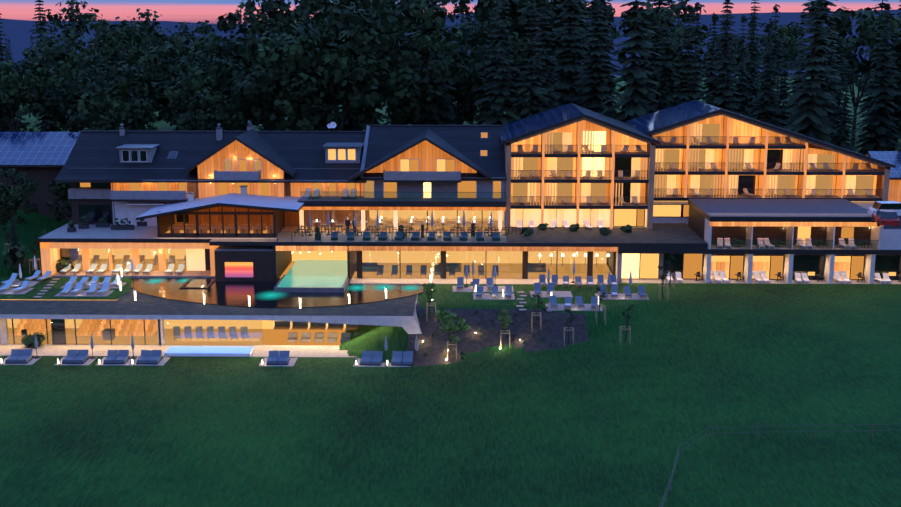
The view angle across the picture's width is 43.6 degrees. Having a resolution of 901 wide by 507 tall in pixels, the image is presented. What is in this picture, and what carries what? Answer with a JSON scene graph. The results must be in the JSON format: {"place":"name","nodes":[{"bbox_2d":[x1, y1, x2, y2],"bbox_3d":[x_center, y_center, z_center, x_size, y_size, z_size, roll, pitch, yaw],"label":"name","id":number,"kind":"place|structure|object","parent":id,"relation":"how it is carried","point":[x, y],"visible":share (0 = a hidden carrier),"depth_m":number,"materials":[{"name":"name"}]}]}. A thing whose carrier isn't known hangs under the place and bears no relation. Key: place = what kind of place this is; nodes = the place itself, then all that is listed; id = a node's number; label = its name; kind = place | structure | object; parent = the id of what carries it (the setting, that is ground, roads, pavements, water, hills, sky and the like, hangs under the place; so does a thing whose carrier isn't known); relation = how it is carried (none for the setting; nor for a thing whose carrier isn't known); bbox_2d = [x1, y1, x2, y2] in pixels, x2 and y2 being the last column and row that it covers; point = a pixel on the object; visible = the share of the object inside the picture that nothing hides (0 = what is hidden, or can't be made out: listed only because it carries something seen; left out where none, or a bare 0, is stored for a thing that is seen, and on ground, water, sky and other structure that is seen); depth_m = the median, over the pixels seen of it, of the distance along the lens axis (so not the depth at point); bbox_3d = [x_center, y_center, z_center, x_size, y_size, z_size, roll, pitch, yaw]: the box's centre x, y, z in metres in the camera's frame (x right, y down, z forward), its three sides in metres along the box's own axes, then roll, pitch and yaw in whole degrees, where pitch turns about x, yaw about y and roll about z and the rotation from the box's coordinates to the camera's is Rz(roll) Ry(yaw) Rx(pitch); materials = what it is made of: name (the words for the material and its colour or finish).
{"place":"outdoors","nodes":[
{"label":"outdoors","id":0,"kind":"place"},
{"bbox_2d":[117,262,598,309],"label":"outdoor lights","id":1,"kind":"object","parent":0,"point":[300,308],"visible":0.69,"depth_m":113.88},
{"bbox_2d":[0,9,900,506],"bbox_3d":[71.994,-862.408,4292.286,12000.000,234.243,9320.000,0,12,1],"label":"meadow","id":2,"kind":"structure","parent":0,"point":[604,413],"depth_m":90.88,"materials":[{"name":"green plant"}]},
{"bbox_2d":[0,13,25,131],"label":"forest spruce tree","id":3,"kind":"object","parent":2,"relation":"on","point":[2,59],"visible":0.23,"depth_m":188.66,"materials":[{"name":"green plant"}]},
{"bbox_2d":[7,212,23,263],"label":"garden spruce","id":4,"kind":"object","parent":2,"relation":"on","point":[14,243],"visible":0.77,"depth_m":125.49,"materials":[{"name":"green plant"}]},
{"bbox_2d":[0,167,41,227],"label":"tree","id":5,"kind":"object","parent":2,"relation":"on","point":[11,200],"visible":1,"depth_m":131.07,"materials":[{"name":"green plant"}]},
{"bbox_2d":[0,58,53,131],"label":"tree","id":6,"kind":"object","parent":2,"relation":"on","point":[15,95],"visible":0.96,"depth_m":154.97,"materials":[{"name":"green plant"}]},
{"bbox_2d":[2,184,73,347],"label":"slope shrubs","id":7,"kind":"object","parent":2,"relation":"on","point":[27,340],"visible":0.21,"depth_m":124.72,"materials":[{"name":"green plant"}]},
{"bbox_2d":[22,0,53,113],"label":"forest spruce tree","id":8,"kind":"object","parent":2,"relation":"on","point":[41,16],"visible":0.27,"depth_m":246.54,"materials":[{"name":"green plant"}]},
{"bbox_2d":[0,132,79,220],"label":"neighboring building","id":9,"kind":"structure","parent":2,"relation":"on","point":[42,156],"depth_m":144.13,"materials":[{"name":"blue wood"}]},
{"bbox_2d":[34,37,63,131],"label":"forest spruce tree","id":10,"kind":"object","parent":2,"relation":"on","point":[46,124],"visible":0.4,"depth_m":185.41,"materials":[{"name":"green plant"}]},
{"bbox_2d":[46,181,71,222],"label":"tree","id":11,"kind":"object","parent":2,"relation":"on","point":[61,192],"visible":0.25,"depth_m":135.01,"materials":[{"name":"green plant"}]},
{"bbox_2d":[20,30,115,131],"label":"tree","id":12,"kind":"object","parent":2,"relation":"on","point":[62,103],"visible":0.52,"depth_m":159.55,"materials":[{"name":"green plant"}]},
{"bbox_2d":[28,0,123,130],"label":"tree","id":13,"kind":"object","parent":2,"relation":"on","point":[79,25],"visible":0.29,"depth_m":200.29,"materials":[{"name":"green plant"}]},
{"bbox_2d":[47,66,107,124],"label":"tree","id":14,"kind":"object","parent":2,"relation":"on","point":[78,74],"visible":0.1,"depth_m":174.02,"materials":[{"name":"green plant"}]},
{"bbox_2d":[90,44,118,130],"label":"forest spruce tree","id":15,"kind":"object","parent":2,"relation":"on","point":[100,67],"visible":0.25,"depth_m":155.76,"materials":[{"name":"green plant"}]},
{"bbox_2d":[63,62,157,131],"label":"tree","id":16,"kind":"object","parent":2,"relation":"on","point":[117,113],"visible":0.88,"depth_m":150.51,"materials":[{"name":"green plant"}]},
{"bbox_2d":[89,71,159,113],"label":"tree","id":17,"kind":"object","parent":2,"relation":"on","point":[113,77],"visible":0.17,"depth_m":175.75,"materials":[{"name":"green plant"}]},
{"bbox_2d":[86,21,163,77],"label":"tree","id":18,"kind":"object","parent":2,"relation":"on","point":[137,38],"visible":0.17,"depth_m":203.15,"materials":[{"name":"green plant"}]},
{"bbox_2d":[114,34,136,128],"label":"forest spruce tree","id":19,"kind":"object","parent":2,"relation":"on","point":[122,39],"visible":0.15,"depth_m":164.89,"materials":[{"name":"green plant"}]},
{"bbox_2d":[82,8,182,126],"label":"tree","id":20,"kind":"object","parent":2,"relation":"on","point":[108,32],"visible":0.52,"depth_m":183.99,"materials":[{"name":"green plant"}]},
{"bbox_2d":[146,22,199,65],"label":"tree","id":21,"kind":"object","parent":2,"relation":"on","point":[173,37],"visible":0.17,"depth_m":220.52,"materials":[{"name":"green plant"}]},
{"bbox_2d":[135,41,216,124],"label":"tree","id":22,"kind":"object","parent":2,"relation":"on","point":[164,54],"visible":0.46,"depth_m":174.69,"materials":[{"name":"green plant"}]},
{"bbox_2d":[0,277,421,356],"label":"lower terrace building","id":23,"kind":"structure","parent":2,"relation":"on","point":[113,320],"depth_m":111.08,"materials":[{"name":"concrete"}]},
{"bbox_2d":[164,346,253,355],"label":"swimming pool","id":24,"kind":"object","parent":23,"relation":"on","point":[202,351],"visible":1,"depth_m":107.75,"materials":[{"name":"blue liquid"}]},
{"bbox_2d":[131,277,424,307],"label":"infinity pool","id":25,"kind":"structure","parent":23,"relation":"on","point":[231,293],"depth_m":116.43,"materials":[{"name":"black liquid"}]},
{"bbox_2d":[164,45,263,130],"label":"tree","id":26,"kind":"object","parent":2,"relation":"on","point":[223,115],"visible":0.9,"depth_m":150.05,"materials":[{"name":"green plant"}]},
{"bbox_2d":[168,34,259,130],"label":"tree","id":27,"kind":"object","parent":2,"relation":"on","point":[228,47],"visible":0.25,"depth_m":161.21,"materials":[{"name":"green plant"}]},
{"bbox_2d":[174,10,284,130],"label":"tree","id":28,"kind":"object","parent":2,"relation":"on","point":[232,19],"visible":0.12,"depth_m":167.54,"materials":[{"name":"green plant"}]},
{"bbox_2d":[222,9,301,129],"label":"tree","id":29,"kind":"object","parent":2,"relation":"on","point":[266,28],"visible":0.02,"depth_m":184.10,"materials":[{"name":"green plant"}]},
{"bbox_2d":[229,27,349,130],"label":"tree","id":30,"kind":"object","parent":2,"relation":"on","point":[274,48],"visible":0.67,"depth_m":148.36,"materials":[{"name":"green plant"}]},
{"bbox_2d":[234,0,347,121],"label":"tree","id":31,"kind":"object","parent":2,"relation":"on","point":[275,15],"visible":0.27,"depth_m":171.93,"materials":[{"name":"green plant"}]},
{"bbox_2d":[274,260,348,291],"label":"indoor pool","id":32,"kind":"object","parent":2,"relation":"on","point":[316,276],"visible":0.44,"depth_m":121.81,"materials":[{"name":"liquid"}]},
{"bbox_2d":[0,255,649,366],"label":"sun loungers","id":33,"kind":"object","parent":2,"relation":"on","point":[117,358],"visible":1,"depth_m":114.28,"materials":[{"name":"fabric"},{"name":"stone paving"}]},
{"bbox_2d":[38,238,617,285],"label":"ground floor storey","id":34,"kind":"object","parent":2,"relation":"on","point":[418,262],"visible":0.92,"depth_m":123.70,"materials":[{"name":"beige glass"}]},
{"bbox_2d":[225,262,252,276],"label":"screen","id":35,"kind":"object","parent":34,"relation":"attached to","point":[238,269],"depth_m":121.50,"materials":[{"name":"multicoloured glass"}]},
{"bbox_2d":[40,210,631,242],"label":"roof terrace","id":36,"kind":"structure","parent":34,"relation":"on","point":[542,232],"depth_m":123.96,"materials":[{"name":"stone"}]},
{"bbox_2d":[136,185,303,237],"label":"restaurant pavilion","id":37,"kind":"structure","parent":36,"relation":"on","point":[168,225],"depth_m":123.67,"materials":[{"name":"zinc sheet metal"},{"name":"wood"},{"name":"glass"}]},
{"bbox_2d":[55,121,505,226],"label":"old chalet house","id":38,"kind":"structure","parent":36,"relation":"on","point":[121,174],"depth_m":129.56,"materials":[{"name":"grey wood"}]},
{"bbox_2d":[297,192,505,230],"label":"restaurant storey","id":39,"kind":"object","parent":36,"relation":"on","point":[414,213],"visible":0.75,"depth_m":126.80,"materials":[{"name":"beige glass"}]},
{"bbox_2d":[500,103,659,229],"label":"gable house","id":40,"kind":"structure","parent":36,"relation":"on","point":[567,165],"depth_m":128.74,"materials":[{"name":"brown wood"}]},
{"bbox_2d":[271,0,399,130],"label":"tree","id":41,"kind":"object","parent":2,"relation":"on","point":[351,95],"visible":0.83,"depth_m":149.39,"materials":[{"name":"green plant"}]},
{"bbox_2d":[5,243,674,359],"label":"young trees","id":42,"kind":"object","parent":2,"relation":"on","point":[666,286],"depth_m":107.61,"materials":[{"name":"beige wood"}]},
{"bbox_2d":[331,25,363,130],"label":"forest spruce tree","id":43,"kind":"object","parent":2,"relation":"on","point":[348,121],"visible":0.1,"depth_m":174.69,"materials":[{"name":"green plant"}]},
{"bbox_2d":[304,0,405,108],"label":"tree","id":44,"kind":"object","parent":2,"relation":"on","point":[317,8],"depth_m":186.28,"materials":[{"name":"green plant"}]},
{"bbox_2d":[349,42,386,130],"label":"forest spruce tree","id":45,"kind":"object","parent":2,"relation":"on","point":[370,110],"visible":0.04,"depth_m":166.07,"materials":[{"name":"green plant"}]},
{"bbox_2d":[296,0,451,75],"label":"tree","id":46,"kind":"object","parent":2,"relation":"on","point":[347,2],"visible":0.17,"depth_m":179.44,"materials":[{"name":"green plant"}]},
{"bbox_2d":[382,7,420,124],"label":"forest spruce tree","id":47,"kind":"object","parent":2,"relation":"on","point":[410,121],"visible":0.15,"depth_m":170.24,"materials":[{"name":"green plant"}]},
{"bbox_2d":[339,0,470,124],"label":"tree","id":48,"kind":"object","parent":2,"relation":"on","point":[408,83],"visible":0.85,"depth_m":153.85,"materials":[{"name":"green plant"}]},
{"bbox_2d":[404,0,455,124],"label":"forest spruce tree","id":49,"kind":"object","parent":2,"relation":"on","point":[429,117],"visible":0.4,"depth_m":163.34,"materials":[{"name":"green plant"}]},
{"bbox_2d":[435,308,470,357],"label":"young tree","id":50,"kind":"object","parent":2,"relation":"on","point":[443,316],"visible":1,"depth_m":104.15,"materials":[{"name":"green plant"}]},
{"bbox_2d":[407,23,508,124],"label":"tree","id":51,"kind":"object","parent":2,"relation":"on","point":[463,90],"visible":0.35,"depth_m":171.53,"materials":[{"name":"green plant"}]},
{"bbox_2d":[445,0,512,120],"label":"conifer tree","id":52,"kind":"object","parent":2,"relation":"on","point":[468,17],"visible":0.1,"depth_m":240.59,"materials":[{"name":"green plant"}]},
{"bbox_2d":[412,299,553,365],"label":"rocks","id":53,"kind":"object","parent":2,"relation":"on","point":[480,330],"visible":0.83,"depth_m":108.17,"materials":[{"name":"grey stone"}]},
{"bbox_2d":[472,0,512,124],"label":"forest spruce tree","id":54,"kind":"object","parent":2,"relation":"on","point":[487,87],"visible":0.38,"depth_m":164.36,"materials":[{"name":"green plant"}]},
{"bbox_2d":[460,18,538,104],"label":"tree","id":55,"kind":"object","parent":2,"relation":"on","point":[480,37],"visible":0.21,"depth_m":187.02,"materials":[{"name":"green plant"}]},
{"bbox_2d":[475,0,524,124],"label":"forest spruce tree","id":56,"kind":"object","parent":2,"relation":"on","point":[498,106],"visible":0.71,"depth_m":153.53,"materials":[{"name":"green plant"}]},
{"bbox_2d":[505,35,523,116],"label":"forest spruce tree","id":57,"kind":"object","parent":2,"relation":"on","point":[513,64],"visible":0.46,"depth_m":176.19,"materials":[{"name":"green plant"}]},
{"bbox_2d":[451,0,592,116],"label":"tree","id":58,"kind":"object","parent":2,"relation":"on","point":[518,13],"visible":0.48,"depth_m":192.21,"materials":[{"name":"green plant"}]},
{"bbox_2d":[509,0,549,121],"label":"forest spruce tree","id":59,"kind":"object","parent":2,"relation":"on","point":[530,89],"visible":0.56,"depth_m":153.46,"materials":[{"name":"green plant"}]},
{"bbox_2d":[523,0,561,110],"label":"forest spruce tree","id":60,"kind":"object","parent":2,"relation":"on","point":[547,82],"visible":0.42,"depth_m":160.79,"materials":[{"name":"green plant"}]},
{"bbox_2d":[548,0,587,107],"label":"forest spruce tree","id":61,"kind":"object","parent":2,"relation":"on","point":[569,53],"visible":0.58,"depth_m":170.68,"materials":[{"name":"green plant"}]},
{"bbox_2d":[552,0,596,104],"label":"forest spruce tree","id":62,"kind":"object","parent":2,"relation":"on","point":[574,31],"visible":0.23,"depth_m":183.64,"materials":[{"name":"green plant"}]},
{"bbox_2d":[551,0,619,89],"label":"tree","id":63,"kind":"object","parent":2,"relation":"on","point":[614,33],"visible":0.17,"depth_m":244.34,"materials":[{"name":"green plant"}]},
{"bbox_2d":[571,0,618,115],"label":"forest spruce tree","id":64,"kind":"object","parent":2,"relation":"on","point":[592,65],"visible":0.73,"depth_m":162.43,"materials":[{"name":"green plant"}]},
{"bbox_2d":[589,0,625,117],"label":"forest spruce tree","id":65,"kind":"object","parent":2,"relation":"on","point":[611,77],"visible":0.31,"depth_m":184.57,"materials":[{"name":"green plant"}]},
{"bbox_2d":[600,0,660,122],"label":"forest spruce tree","id":66,"kind":"object","parent":2,"relation":"on","point":[631,97],"visible":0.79,"depth_m":149.95,"materials":[{"name":"green plant"}]},
{"bbox_2d":[640,6,669,116],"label":"forest spruce tree","id":67,"kind":"object","parent":2,"relation":"on","point":[653,66],"visible":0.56,"depth_m":175.24,"materials":[{"name":"green plant"}]},
{"bbox_2d":[613,0,710,96],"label":"tree","id":68,"kind":"object","parent":2,"relation":"on","point":[678,7],"visible":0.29,"depth_m":181.28,"materials":[{"name":"green plant"}]},
{"bbox_2d":[644,0,679,113],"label":"forest spruce tree","id":69,"kind":"object","parent":2,"relation":"on","point":[664,88],"visible":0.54,"depth_m":161.80,"materials":[{"name":"green plant"}]},
{"bbox_2d":[672,5,702,102],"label":"forest spruce tree","id":70,"kind":"object","parent":2,"relation":"on","point":[686,82],"visible":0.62,"depth_m":155.12,"materials":[{"name":"green plant"}]},
{"bbox_2d":[681,2,706,103],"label":"forest spruce tree","id":71,"kind":"object","parent":2,"relation":"on","point":[696,36],"visible":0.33,"depth_m":172.58,"materials":[{"name":"green plant"}]},
{"bbox_2d":[696,12,722,106],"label":"forest spruce tree","id":72,"kind":"object","parent":2,"relation":"on","point":[710,86],"visible":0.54,"depth_m":164.38,"materials":[{"name":"green plant"}]},
{"bbox_2d":[702,0,741,114],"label":"forest spruce tree","id":73,"kind":"object","parent":2,"relation":"on","point":[723,98],"visible":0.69,"depth_m":155.20,"materials":[{"name":"green plant"}]},
{"bbox_2d":[706,35,744,65],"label":"tree","id":74,"kind":"object","parent":2,"relation":"on","point":[734,45],"visible":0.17,"depth_m":388.28,"materials":[{"name":"green plant"}]},
{"bbox_2d":[711,3,746,109],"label":"forest spruce tree","id":75,"kind":"object","parent":2,"relation":"on","point":[728,50],"visible":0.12,"depth_m":199.23,"materials":[{"name":"green plant"}]},
{"bbox_2d":[729,15,754,117],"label":"forest spruce tree","id":76,"kind":"object","parent":2,"relation":"on","point":[740,84],"visible":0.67,"depth_m":187.05,"materials":[{"name":"green plant"}]},
{"bbox_2d":[735,13,762,118],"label":"forest spruce tree","id":77,"kind":"object","parent":2,"relation":"on","point":[752,73],"visible":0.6,"depth_m":220.02,"materials":[{"name":"green plant"}]},
{"bbox_2d":[739,0,764,116],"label":"forest spruce tree","id":78,"kind":"object","parent":2,"relation":"on","point":[754,49],"visible":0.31,"depth_m":243.97,"materials":[{"name":"green plant"}]},
{"bbox_2d":[607,196,900,283],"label":"building","id":79,"kind":"structure","parent":2,"relation":"on","point":[779,241],"depth_m":122.19,"materials":[{"name":"grey paint"}]},
{"bbox_2d":[626,100,895,228],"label":"gable house","id":80,"kind":"structure","parent":2,"relation":"on","point":[703,150],"depth_m":132.64,"materials":[{"name":"brown wood"}]},
{"bbox_2d":[745,19,787,126],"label":"forest spruce tree","id":81,"kind":"object","parent":2,"relation":"on","point":[765,108],"visible":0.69,"depth_m":161.81,"materials":[{"name":"green plant"}]},
{"bbox_2d":[752,4,789,125],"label":"forest spruce tree","id":82,"kind":"object","parent":2,"relation":"on","point":[775,9],"visible":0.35,"depth_m":185.65,"materials":[{"name":"green plant"}]},
{"bbox_2d":[753,20,803,90],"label":"tree","id":83,"kind":"object","parent":2,"relation":"on","point":[787,30],"visible":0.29,"depth_m":381.08,"materials":[{"name":"green plant"}]},
{"bbox_2d":[659,423,900,506],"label":"pasture fence","id":84,"kind":"object","parent":2,"relation":"on","point":[815,431],"visible":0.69,"depth_m":81.33,"materials":[{"name":"brown"}]},
{"bbox_2d":[758,34,802,100],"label":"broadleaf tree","id":85,"kind":"object","parent":2,"relation":"on","point":[791,41],"visible":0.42,"depth_m":371.14,"materials":[{"name":"green plant"}]},
{"bbox_2d":[770,40,795,127],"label":"forest spruce tree","id":86,"kind":"object","parent":2,"relation":"on","point":[783,94],"visible":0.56,"depth_m":175.35,"materials":[{"name":"green plant"}]},
{"bbox_2d":[782,12,806,124],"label":"forest spruce tree","id":87,"kind":"object","parent":2,"relation":"on","point":[797,80],"visible":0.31,"depth_m":240.57,"materials":[{"name":"green plant"}]},
{"bbox_2d":[783,0,836,143],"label":"forest spruce tree","id":88,"kind":"object","parent":2,"relation":"on","point":[804,121],"visible":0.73,"depth_m":149.45,"materials":[{"name":"green plant"}]},
{"bbox_2d":[784,0,844,115],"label":"forest spruce tree","id":89,"kind":"object","parent":2,"relation":"on","point":[823,11],"visible":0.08,"depth_m":221.48,"materials":[{"name":"green plant"}]},
{"bbox_2d":[781,0,854,148],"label":"forest spruce tree","id":90,"kind":"object","parent":2,"relation":"on","point":[821,51],"visible":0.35,"depth_m":163.43,"materials":[{"name":"green plant"}]},
{"bbox_2d":[822,14,846,138],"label":"forest spruce tree","id":91,"kind":"object","parent":2,"relation":"on","point":[830,80],"visible":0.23,"depth_m":174.73,"materials":[{"name":"green plant"}]},
{"bbox_2d":[832,46,853,138],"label":"forest spruce tree","id":92,"kind":"object","parent":2,"relation":"on","point":[844,86],"visible":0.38,"depth_m":184.41,"materials":[{"name":"green plant"}]},
{"bbox_2d":[829,60,857,151],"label":"forest spruce tree","id":93,"kind":"object","parent":2,"relation":"on","point":[842,129],"visible":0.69,"depth_m":161.96,"materials":[{"name":"green plant"}]},
{"bbox_2d":[812,5,900,145],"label":"tree","id":94,"kind":"object","parent":2,"relation":"on","point":[863,39],"visible":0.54,"depth_m":197.94,"materials":[{"name":"green plant"}]},
{"bbox_2d":[851,0,891,117],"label":"forest spruce tree","id":95,"kind":"object","parent":2,"relation":"on","point":[869,88],"visible":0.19,"depth_m":243.66,"materials":[{"name":"green plant"}]},
{"bbox_2d":[853,0,900,153],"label":"forest spruce tree","id":96,"kind":"object","parent":2,"relation":"on","point":[876,138],"visible":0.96,"depth_m":174.88,"materials":[{"name":"green plant"}]},
{"bbox_2d":[855,9,900,152],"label":"forest spruce tree","id":97,"kind":"object","parent":2,"relation":"on","point":[886,99],"visible":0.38,"depth_m":186.49,"materials":[{"name":"green plant"}]},
{"bbox_2d":[863,151,900,202],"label":"building","id":98,"kind":"structure","parent":2,"relation":"on","point":[892,158],"depth_m":149.90,"materials":[{"name":"brown wood"}]},
{"bbox_2d":[867,0,900,149],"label":"forest spruce tree","id":99,"kind":"object","parent":2,"relation":"on","point":[896,100],"visible":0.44,"depth_m":203.14,"materials":[{"name":"green plant"}]},
{"bbox_2d":[868,201,900,215],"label":"white estate car","id":100,"kind":"object","parent":2,"relation":"on","point":[888,205],"visible":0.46,"depth_m":116.05,"materials":[{"name":"white paint"}]},
{"bbox_2d":[871,209,899,226],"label":"red hatchback car","id":101,"kind":"object","parent":2,"relation":"on","point":[883,217],"visible":1,"depth_m":110.77,"materials":[{"name":"red paint"}]},
{"bbox_2d":[0,0,900,24],"label":"sky","id":102,"kind":"structure","parent":0,"point":[193,11],"materials":[{"name":"pink"}]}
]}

